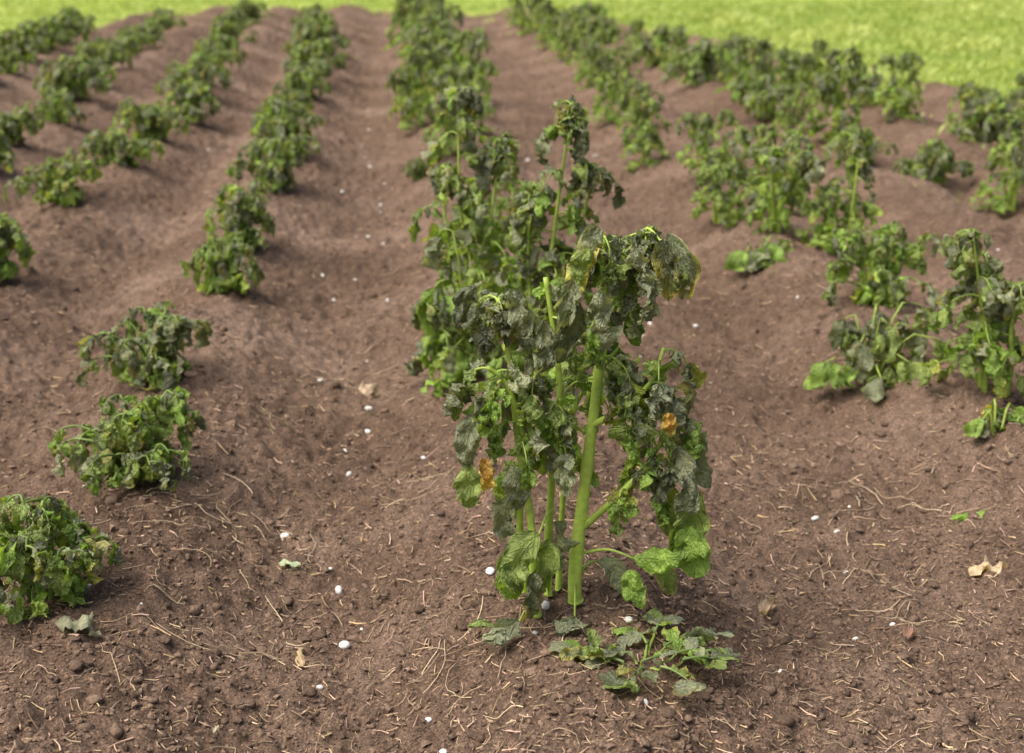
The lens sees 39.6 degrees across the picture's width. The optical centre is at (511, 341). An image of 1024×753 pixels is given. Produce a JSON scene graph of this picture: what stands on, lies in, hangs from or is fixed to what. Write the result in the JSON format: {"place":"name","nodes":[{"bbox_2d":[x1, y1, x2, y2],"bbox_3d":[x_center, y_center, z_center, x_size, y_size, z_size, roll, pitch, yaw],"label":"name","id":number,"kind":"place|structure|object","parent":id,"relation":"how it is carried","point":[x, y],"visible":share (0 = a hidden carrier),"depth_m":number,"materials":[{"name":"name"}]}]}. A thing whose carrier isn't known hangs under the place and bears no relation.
{"place":"outdoors","nodes":[
{"label":"outdoors","id":0,"kind":"place"},
{"bbox_2d":[0,0,1023,752],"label":"soil ground","id":1,"kind":"structure","parent":0,"point":[356,104],"depth_m":3.70,"materials":[{"name":"brown soil"}]},
{"bbox_2d":[0,130,15,172],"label":"potato plant","id":2,"kind":"object","parent":1,"relation":"on","point":[7,154],"visible":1,"depth_m":6.96,"materials":[{"name":"green plant"}]},
{"bbox_2d":[0,44,29,73],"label":"potato plant","id":3,"kind":"object","parent":1,"relation":"on","point":[9,55],"visible":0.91,"depth_m":10.92,"materials":[{"name":"green plant"}]},
{"bbox_2d":[0,212,35,282],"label":"potato plant","id":4,"kind":"object","parent":1,"relation":"on","point":[13,236],"visible":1,"depth_m":4.94,"materials":[{"name":"green plant"}]},
{"bbox_2d":[0,106,44,144],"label":"potato plant","id":5,"kind":"object","parent":1,"relation":"on","point":[11,126],"visible":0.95,"depth_m":7.72,"materials":[{"name":"green plant"}]},
{"bbox_2d":[0,24,49,63],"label":"potato plant","id":6,"kind":"object","parent":1,"relation":"on","point":[16,39],"visible":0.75,"depth_m":11.72,"materials":[{"name":"green plant"}]},
{"bbox_2d":[16,16,74,53],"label":"potato plant","id":7,"kind":"object","parent":1,"relation":"on","point":[42,32],"visible":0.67,"depth_m":12.51,"materials":[{"name":"green plant"}]},
{"bbox_2d":[1,154,103,207],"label":"potato plant","id":8,"kind":"object","parent":1,"relation":"on","point":[57,186],"visible":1,"depth_m":6.12,"materials":[{"name":"green plant"}]},
{"bbox_2d":[26,85,85,123],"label":"potato plant","id":9,"kind":"object","parent":1,"relation":"on","point":[63,109],"visible":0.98,"depth_m":8.52,"materials":[{"name":"green plant"}]},
{"bbox_2d":[0,493,124,623],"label":"potato plant","id":10,"kind":"object","parent":1,"relation":"on","point":[31,558],"visible":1,"depth_m":2.59,"materials":[{"name":"green plant"}]},
{"bbox_2d":[46,12,88,46],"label":"potato plant","id":11,"kind":"object","parent":1,"relation":"on","point":[63,21],"visible":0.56,"depth_m":13.28,"materials":[{"name":"green plant"}]},
{"bbox_2d":[38,6,96,34],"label":"potato plant","id":12,"kind":"object","parent":1,"relation":"on","point":[78,19],"visible":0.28,"depth_m":14.29,"materials":[{"name":"green plant"}]},
{"bbox_2d":[32,54,112,99],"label":"potato plant","id":13,"kind":"object","parent":1,"relation":"on","point":[57,75],"visible":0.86,"depth_m":9.34,"materials":[{"name":"green plant"}]},
{"bbox_2d":[55,611,100,636],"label":"fallen leaf","id":14,"kind":"object","parent":1,"relation":"on","point":[81,623],"visible":1,"depth_m":2.53,"materials":[{"name":"plant"}]},
{"bbox_2d":[70,54,116,81],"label":"potato plant","id":15,"kind":"object","parent":1,"relation":"on","point":[102,69],"visible":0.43,"depth_m":10.14,"materials":[{"name":"green plant"}]},
{"bbox_2d":[74,36,133,70],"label":"potato plant","id":16,"kind":"object","parent":1,"relation":"on","point":[106,53],"visible":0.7,"depth_m":11.11,"materials":[{"name":"green plant"}]},
{"bbox_2d":[64,126,164,166],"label":"potato plant","id":17,"kind":"object","parent":1,"relation":"on","point":[118,144],"visible":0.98,"depth_m":6.94,"materials":[{"name":"green plant"}]},
{"bbox_2d":[98,35,140,62],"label":"potato plant","id":18,"kind":"object","parent":1,"relation":"on","point":[130,45],"visible":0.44,"depth_m":11.93,"materials":[{"name":"green plant"}]},
{"bbox_2d":[47,386,205,496],"bbox_3d":[-0.878,0.209,3.192,0.353,0.193,0.363,-1,17,-4],"label":"potato plant","id":19,"kind":"object","parent":1,"relation":"on","point":[134,447],"visible":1,"depth_m":3.15,"materials":[{"name":"green plant"}]},
{"bbox_2d":[106,25,158,53],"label":"potato plant","id":20,"kind":"object","parent":1,"relation":"on","point":[142,37],"visible":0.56,"depth_m":12.82,"materials":[{"name":"green plant"}]},
{"bbox_2d":[75,301,212,390],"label":"potato plant","id":21,"kind":"object","parent":1,"relation":"on","point":[159,342],"visible":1,"depth_m":3.85,"materials":[{"name":"green plant"}]},
{"bbox_2d":[113,96,188,141],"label":"potato plant","id":22,"kind":"object","parent":1,"relation":"on","point":[152,122],"visible":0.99,"depth_m":7.76,"materials":[{"name":"green plant"}]},
{"bbox_2d":[143,6,187,31],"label":"potato plant","id":23,"kind":"object","parent":1,"relation":"on","point":[163,19],"visible":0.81,"depth_m":15.28,"materials":[{"name":"green plant"}]},
{"bbox_2d":[155,80,220,122],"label":"potato plant","id":24,"kind":"object","parent":1,"relation":"on","point":[189,102],"visible":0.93,"depth_m":8.65,"materials":[{"name":"green plant"}]},
{"bbox_2d":[154,53,231,95],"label":"potato plant","id":25,"kind":"object","parent":1,"relation":"on","point":[201,68],"visible":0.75,"depth_m":9.53,"materials":[{"name":"green plant"}]},
{"bbox_2d":[165,56,230,83],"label":"potato plant","id":26,"kind":"object","parent":1,"relation":"on","point":[178,67],"visible":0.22,"depth_m":10.10,"materials":[{"name":"green plant"}]},
{"bbox_2d":[192,33,239,61],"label":"potato plant","id":27,"kind":"object","parent":1,"relation":"on","point":[223,41],"visible":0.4,"depth_m":11.74,"materials":[{"name":"green plant"}]},
{"bbox_2d":[189,41,244,73],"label":"potato plant","id":28,"kind":"object","parent":1,"relation":"on","point":[217,54],"visible":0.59,"depth_m":10.92,"materials":[{"name":"green plant"}]},
{"bbox_2d":[180,228,264,294],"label":"potato plant","id":29,"kind":"object","parent":1,"relation":"on","point":[226,273],"visible":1,"depth_m":4.74,"materials":[{"name":"green plant"}]},
{"bbox_2d":[207,18,258,42],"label":"potato plant","id":30,"kind":"object","parent":1,"relation":"on","point":[220,25],"visible":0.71,"depth_m":13.30,"materials":[{"name":"green plant"}]},
{"bbox_2d":[209,10,257,37],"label":"potato plant","id":31,"kind":"object","parent":1,"relation":"on","point":[230,17],"visible":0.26,"depth_m":14.27,"materials":[{"name":"green plant"}]},
{"bbox_2d":[201,179,276,250],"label":"potato plant","id":32,"kind":"object","parent":1,"relation":"on","point":[241,212],"visible":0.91,"depth_m":5.34,"materials":[{"name":"green plant"}]},
{"bbox_2d":[234,0,273,21],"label":"potato plant","id":33,"kind":"object","parent":1,"relation":"on","point":[250,9],"visible":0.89,"depth_m":16.23,"materials":[{"name":"green plant"}]},
{"bbox_2d":[225,133,313,192],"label":"potato plant","id":34,"kind":"object","parent":1,"relation":"on","point":[275,171],"visible":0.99,"depth_m":6.43,"materials":[{"name":"green plant"}]},
{"bbox_2d":[244,97,320,157],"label":"potato plant","id":35,"kind":"object","parent":1,"relation":"on","point":[276,121],"visible":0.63,"depth_m":7.27,"materials":[{"name":"green plant"}]},
{"bbox_2d":[250,99,324,137],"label":"potato plant","id":36,"kind":"object","parent":1,"relation":"on","point":[294,110],"visible":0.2,"depth_m":7.92,"materials":[{"name":"green plant"}]},
{"bbox_2d":[263,87,314,116],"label":"potato plant","id":37,"kind":"object","parent":1,"relation":"on","point":[300,96],"visible":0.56,"depth_m":8.69,"materials":[{"name":"green plant"}]},
{"bbox_2d":[272,63,332,98],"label":"potato plant","id":38,"kind":"object","parent":1,"relation":"on","point":[302,76],"visible":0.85,"depth_m":9.45,"materials":[{"name":"green plant"}]},
{"bbox_2d":[290,9,334,36],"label":"potato plant","id":39,"kind":"object","parent":1,"relation":"on","point":[324,17],"visible":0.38,"depth_m":14.14,"materials":[{"name":"green plant"}]},
{"bbox_2d":[280,38,346,75],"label":"potato plant","id":40,"kind":"object","parent":1,"relation":"on","point":[307,52],"visible":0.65,"depth_m":10.79,"materials":[{"name":"green plant"}]},
{"bbox_2d":[296,57,332,85],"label":"potato plant","id":41,"kind":"object","parent":1,"relation":"on","point":[318,64],"visible":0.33,"depth_m":10.13,"materials":[{"name":"green plant"}]},
{"bbox_2d":[289,17,350,50],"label":"potato plant","id":42,"kind":"object","parent":1,"relation":"on","point":[308,32],"visible":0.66,"depth_m":12.42,"materials":[{"name":"green plant"}]},
{"bbox_2d":[383,0,420,57],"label":"potato plant","id":43,"kind":"object","parent":1,"relation":"on","point":[400,14],"visible":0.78,"depth_m":12.99,"materials":[{"name":"green plant"}]},
{"bbox_2d":[386,46,440,130],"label":"potato plant","id":44,"kind":"object","parent":1,"relation":"on","point":[413,57],"visible":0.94,"depth_m":8.42,"materials":[{"name":"green plant"}]},
{"bbox_2d":[402,157,435,179],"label":"potato plant","id":45,"kind":"object","parent":1,"relation":"on","point":[415,170],"visible":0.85,"depth_m":7.05,"materials":[{"name":"green plant"}]},
{"bbox_2d":[398,21,441,89],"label":"potato plant","id":46,"kind":"object","parent":1,"relation":"on","point":[417,32],"visible":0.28,"depth_m":10.13,"materials":[{"name":"green plant"}]},
{"bbox_2d":[401,6,456,70],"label":"potato plant","id":47,"kind":"object","parent":1,"relation":"on","point":[434,18],"visible":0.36,"depth_m":10.76,"materials":[{"name":"green plant"}]},
{"bbox_2d":[422,82,466,155],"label":"potato plant","id":48,"kind":"object","parent":1,"relation":"on","point":[445,120],"visible":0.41,"depth_m":7.35,"materials":[{"name":"green plant"}]},
{"bbox_2d":[414,30,485,113],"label":"potato plant","id":49,"kind":"object","parent":1,"relation":"on","point":[447,47],"visible":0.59,"depth_m":8.95,"materials":[{"name":"green plant"}]},
{"bbox_2d":[428,0,476,52],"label":"potato plant","id":50,"kind":"object","parent":1,"relation":"on","point":[455,13],"visible":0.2,"depth_m":12.45,"materials":[{"name":"green plant"}]},
{"bbox_2d":[403,293,503,398],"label":"potato plant","id":51,"kind":"object","parent":1,"relation":"on","point":[440,343],"visible":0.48,"depth_m":3.92,"materials":[{"name":"green plant"}]},
{"bbox_2d":[416,228,494,385],"bbox_3d":[-0.137,-0.090,3.896,0.225,0.432,0.134,4,17,13],"label":"potato plant","id":52,"kind":"object","parent":1,"relation":"on","point":[435,254],"visible":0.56,"depth_m":3.89,"materials":[{"name":"green plant"}]},
{"bbox_2d":[429,20,494,94],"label":"potato plant","id":53,"kind":"object","parent":1,"relation":"on","point":[481,40],"visible":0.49,"depth_m":9.74,"materials":[{"name":"green plant"}]},
{"bbox_2d":[408,86,524,356],"bbox_3d":[-0.114,-0.343,4.106,0.374,0.785,0.272,-1,17,-4],"label":"potato plant","id":54,"kind":"object","parent":1,"relation":"on","point":[473,225],"visible":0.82,"depth_m":4.08,"materials":[{"name":"green plant"}]},
{"bbox_2d":[433,59,501,132],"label":"potato plant","id":55,"kind":"object","parent":1,"relation":"on","point":[466,75],"visible":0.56,"depth_m":8.26,"materials":[{"name":"green plant"}]},
{"bbox_2d":[439,159,540,296],"bbox_3d":[-0.071,-0.353,4.626,0.343,0.437,0.383,-1,17,-4],"label":"potato plant","id":56,"kind":"object","parent":1,"relation":"on","point":[510,174],"visible":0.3,"depth_m":4.63,"materials":[{"name":"green plant"}]},
{"bbox_2d":[0,115,1023,752],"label":"straw litter","id":57,"kind":"object","parent":1,"relation":"on","point":[604,701],"visible":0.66,"depth_m":2.80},
{"bbox_2d":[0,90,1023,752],"bbox_3d":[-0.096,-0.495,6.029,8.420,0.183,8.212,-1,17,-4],"label":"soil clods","id":58,"kind":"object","parent":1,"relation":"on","point":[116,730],"visible":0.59,"depth_m":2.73,"materials":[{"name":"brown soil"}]},
{"bbox_2d":[506,0,545,34],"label":"potato plant","id":59,"kind":"object","parent":1,"relation":"on","point":[527,21],"visible":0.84,"depth_m":14.63,"materials":[{"name":"green plant"}]},
{"bbox_2d":[82,129,998,752],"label":"white pebbles","id":60,"kind":"object","parent":1,"relation":"on","point":[488,571],"visible":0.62,"depth_m":2.81,"materials":[{"name":"stone"}]},
{"bbox_2d":[533,0,571,48],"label":"potato plant","id":61,"kind":"object","parent":1,"relation":"on","point":[555,13],"visible":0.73,"depth_m":12.94,"materials":[{"name":"green plant"}]},
{"bbox_2d":[481,94,625,390],"bbox_3d":[0.108,-0.257,3.737,0.385,0.771,0.301,-1,17,-4],"label":"potato plant","id":62,"kind":"object","parent":1,"relation":"on","point":[526,217],"visible":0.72,"depth_m":3.68,"materials":[{"name":"green plant"}]},
{"bbox_2d":[543,11,584,60],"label":"potato plant","id":63,"kind":"object","parent":1,"relation":"on","point":[562,34],"visible":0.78,"depth_m":12.00,"materials":[{"name":"green plant"}]},
{"bbox_2d":[442,223,712,646],"bbox_3d":[0.111,0.145,2.506,0.466,0.729,0.299,-7,18,-21],"label":"potato plant","id":64,"kind":"object","parent":1,"relation":"on","point":[624,273],"visible":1,"depth_m":2.48,"materials":[{"name":"green plant"}]},
{"bbox_2d":[564,21,594,67],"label":"potato plant","id":65,"kind":"object","parent":1,"relation":"on","point":[583,26],"visible":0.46,"depth_m":11.40,"materials":[{"name":"green plant"}]},
{"bbox_2d":[560,0,607,25],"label":"potato plant","id":66,"kind":"object","parent":1,"relation":"on","point":[596,9],"visible":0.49,"depth_m":15.63,"materials":[{"name":"green plant"}]},
{"bbox_2d":[573,39,603,89],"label":"potato plant","id":67,"kind":"object","parent":1,"relation":"on","point":[589,50],"visible":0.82,"depth_m":10.21,"materials":[{"name":"green plant"}]},
{"bbox_2d":[579,16,628,45],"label":"potato plant","id":68,"kind":"object","parent":1,"relation":"on","point":[608,30],"visible":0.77,"depth_m":13.89,"materials":[{"name":"green plant"}]},
{"bbox_2d":[588,52,632,122],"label":"potato plant","id":69,"kind":"object","parent":1,"relation":"on","point":[614,74],"visible":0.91,"depth_m":8.75,"materials":[{"name":"green plant"}]},
{"bbox_2d":[593,43,641,101],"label":"potato plant","id":70,"kind":"object","parent":1,"relation":"on","point":[624,58],"visible":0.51,"depth_m":9.36,"materials":[{"name":"green plant"}]},
{"bbox_2d":[622,18,647,57],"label":"potato plant","id":71,"kind":"object","parent":1,"relation":"on","point":[636,27],"visible":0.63,"depth_m":12.78,"materials":[{"name":"green plant"}]},
{"bbox_2d":[616,78,664,136],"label":"potato plant","id":72,"kind":"object","parent":1,"relation":"on","point":[628,84],"visible":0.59,"depth_m":8.15,"materials":[{"name":"green plant"}]},
{"bbox_2d":[548,607,739,695],"bbox_3d":[0.253,0.528,2.457,0.325,0.046,0.274,-10,20,-29],"label":"potato plant","id":73,"kind":"object","parent":1,"relation":"on","point":[593,653],"visible":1,"depth_m":2.45,"materials":[{"name":"green plant"}]},
{"bbox_2d":[620,94,670,172],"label":"potato plant","id":74,"kind":"object","parent":1,"relation":"on","point":[652,141],"visible":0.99,"depth_m":7.49,"materials":[{"name":"green plant"}]},
{"bbox_2d":[634,22,685,66],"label":"potato plant","id":75,"kind":"object","parent":1,"relation":"on","point":[657,46],"visible":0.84,"depth_m":11.99,"materials":[{"name":"green plant"}]},
{"bbox_2d":[658,24,690,79],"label":"potato plant","id":76,"kind":"object","parent":1,"relation":"on","point":[677,38],"visible":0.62,"depth_m":11.18,"materials":[{"name":"green plant"}]},
{"bbox_2d":[662,38,735,86],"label":"potato plant","id":77,"kind":"object","parent":1,"relation":"on","point":[703,57],"visible":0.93,"depth_m":10.42,"materials":[{"name":"green plant"}]},
{"bbox_2d":[673,109,739,181],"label":"potato plant","id":78,"kind":"object","parent":1,"relation":"on","point":[704,123],"visible":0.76,"depth_m":6.72,"materials":[{"name":"green plant"}]},
{"bbox_2d":[690,126,764,228],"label":"potato plant","id":79,"kind":"object","parent":1,"relation":"on","point":[717,171],"visible":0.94,"depth_m":5.84,"materials":[{"name":"green plant"}]},
{"bbox_2d":[714,33,764,92],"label":"potato plant","id":80,"kind":"object","parent":1,"relation":"on","point":[739,72],"visible":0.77,"depth_m":9.86,"materials":[{"name":"green plant"}]},
{"bbox_2d":[733,37,777,101],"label":"potato plant","id":81,"kind":"object","parent":1,"relation":"on","point":[758,60],"visible":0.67,"depth_m":9.03,"materials":[{"name":"green plant"}]},
{"bbox_2d":[723,235,793,271],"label":"potato plant","id":82,"kind":"object","parent":1,"relation":"on","point":[767,255],"visible":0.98,"depth_m":5.19,"materials":[{"name":"green plant"}]},
{"bbox_2d":[730,72,800,119],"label":"potato plant","id":83,"kind":"object","parent":1,"relation":"on","point":[767,98],"visible":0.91,"depth_m":8.64,"materials":[{"name":"green plant"}]},
{"bbox_2d":[735,124,805,212],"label":"potato plant","id":84,"kind":"object","parent":1,"relation":"on","point":[769,133],"visible":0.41,"depth_m":6.23,"materials":[{"name":"green plant"}]},
{"bbox_2d":[736,134,826,237],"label":"potato plant","id":85,"kind":"object","parent":1,"relation":"on","point":[783,167],"visible":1,"depth_m":5.55,"materials":[{"name":"green plant"}]},
{"bbox_2d":[763,48,819,87],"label":"potato plant","id":86,"kind":"object","parent":1,"relation":"on","point":[789,70],"visible":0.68,"depth_m":10.54,"materials":[{"name":"green plant"}]},
{"bbox_2d":[773,82,813,136],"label":"potato plant","id":87,"kind":"object","parent":1,"relation":"on","point":[794,119],"visible":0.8,"depth_m":8.13,"materials":[{"name":"green plant"}]},
{"bbox_2d":[796,37,828,95],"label":"potato plant","id":88,"kind":"object","parent":1,"relation":"on","point":[817,47],"visible":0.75,"depth_m":9.97,"materials":[{"name":"green plant"}]},
{"bbox_2d":[787,130,883,257],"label":"potato plant","id":89,"kind":"object","parent":1,"relation":"on","point":[827,195],"visible":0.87,"depth_m":5.45,"materials":[{"name":"green plant"}]},
{"bbox_2d":[797,43,875,149],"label":"potato plant","id":90,"kind":"object","parent":1,"relation":"on","point":[827,81],"visible":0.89,"depth_m":7.55,"materials":[{"name":"green plant"}]},
{"bbox_2d":[824,123,898,163],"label":"potato plant","id":91,"kind":"object","parent":1,"relation":"on","point":[868,152],"visible":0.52,"depth_m":7.08,"materials":[{"name":"green plant"}]},
{"bbox_2d":[837,62,900,106],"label":"potato plant","id":92,"kind":"object","parent":1,"relation":"on","point":[858,93],"visible":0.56,"depth_m":9.19,"materials":[{"name":"green plant"}]},
{"bbox_2d":[803,302,958,401],"bbox_3d":[1.031,0.026,3.935,0.438,0.228,0.251,-1,17,-4],"label":"potato plant","id":93,"kind":"object","parent":1,"relation":"on","point":[883,335],"visible":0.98,"depth_m":3.97,"materials":[{"name":"green plant"}]},
{"bbox_2d":[822,221,950,313],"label":"potato plant","id":94,"kind":"object","parent":1,"relation":"on","point":[880,282],"visible":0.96,"depth_m":4.57,"materials":[{"name":"green plant"}]},
{"bbox_2d":[871,51,928,122],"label":"potato plant","id":95,"kind":"object","parent":1,"relation":"on","point":[903,102],"visible":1,"depth_m":8.59,"materials":[{"name":"green plant"}]},
{"bbox_2d":[891,138,976,185],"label":"potato plant","id":96,"kind":"object","parent":1,"relation":"on","point":[934,162],"visible":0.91,"depth_m":6.99,"materials":[{"name":"green plant"}]},
{"bbox_2d":[917,228,1023,398],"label":"potato plant","id":97,"kind":"object","parent":1,"relation":"on","point":[1000,304],"visible":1,"depth_m":3.68,"materials":[{"name":"green plant"}]},
{"bbox_2d":[946,95,1023,143],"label":"potato plant","id":98,"kind":"object","parent":1,"relation":"on","point":[980,116],"visible":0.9,"depth_m":7.94,"materials":[{"name":"green plant"}]},
{"bbox_2d":[948,79,1023,118],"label":"potato plant","id":99,"kind":"object","parent":1,"relation":"on","point":[962,94],"visible":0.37,"depth_m":8.75,"materials":[{"name":"green plant"}]},
{"bbox_2d":[968,555,1007,575],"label":"dry leaf","id":100,"kind":"object","parent":1,"relation":"on","point":[976,570],"visible":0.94,"depth_m":2.97,"materials":[{"name":"beige plant"}]},
{"bbox_2d":[963,399,1023,437],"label":"potato plant","id":101,"kind":"object","parent":1,"relation":"on","point":[976,427],"visible":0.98,"depth_m":3.53,"materials":[{"name":"green plant"}]},
{"bbox_2d":[969,113,1023,213],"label":"potato plant","id":102,"kind":"object","parent":1,"relation":"on","point":[1011,138],"visible":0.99,"depth_m":6.43,"materials":[{"name":"green plant"}]},
{"bbox_2d":[1005,72,1023,129],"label":"potato plant","id":103,"kind":"object","parent":1,"relation":"on","point":[1018,93],"visible":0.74,"depth_m":8.13,"materials":[{"name":"green plant"}]},
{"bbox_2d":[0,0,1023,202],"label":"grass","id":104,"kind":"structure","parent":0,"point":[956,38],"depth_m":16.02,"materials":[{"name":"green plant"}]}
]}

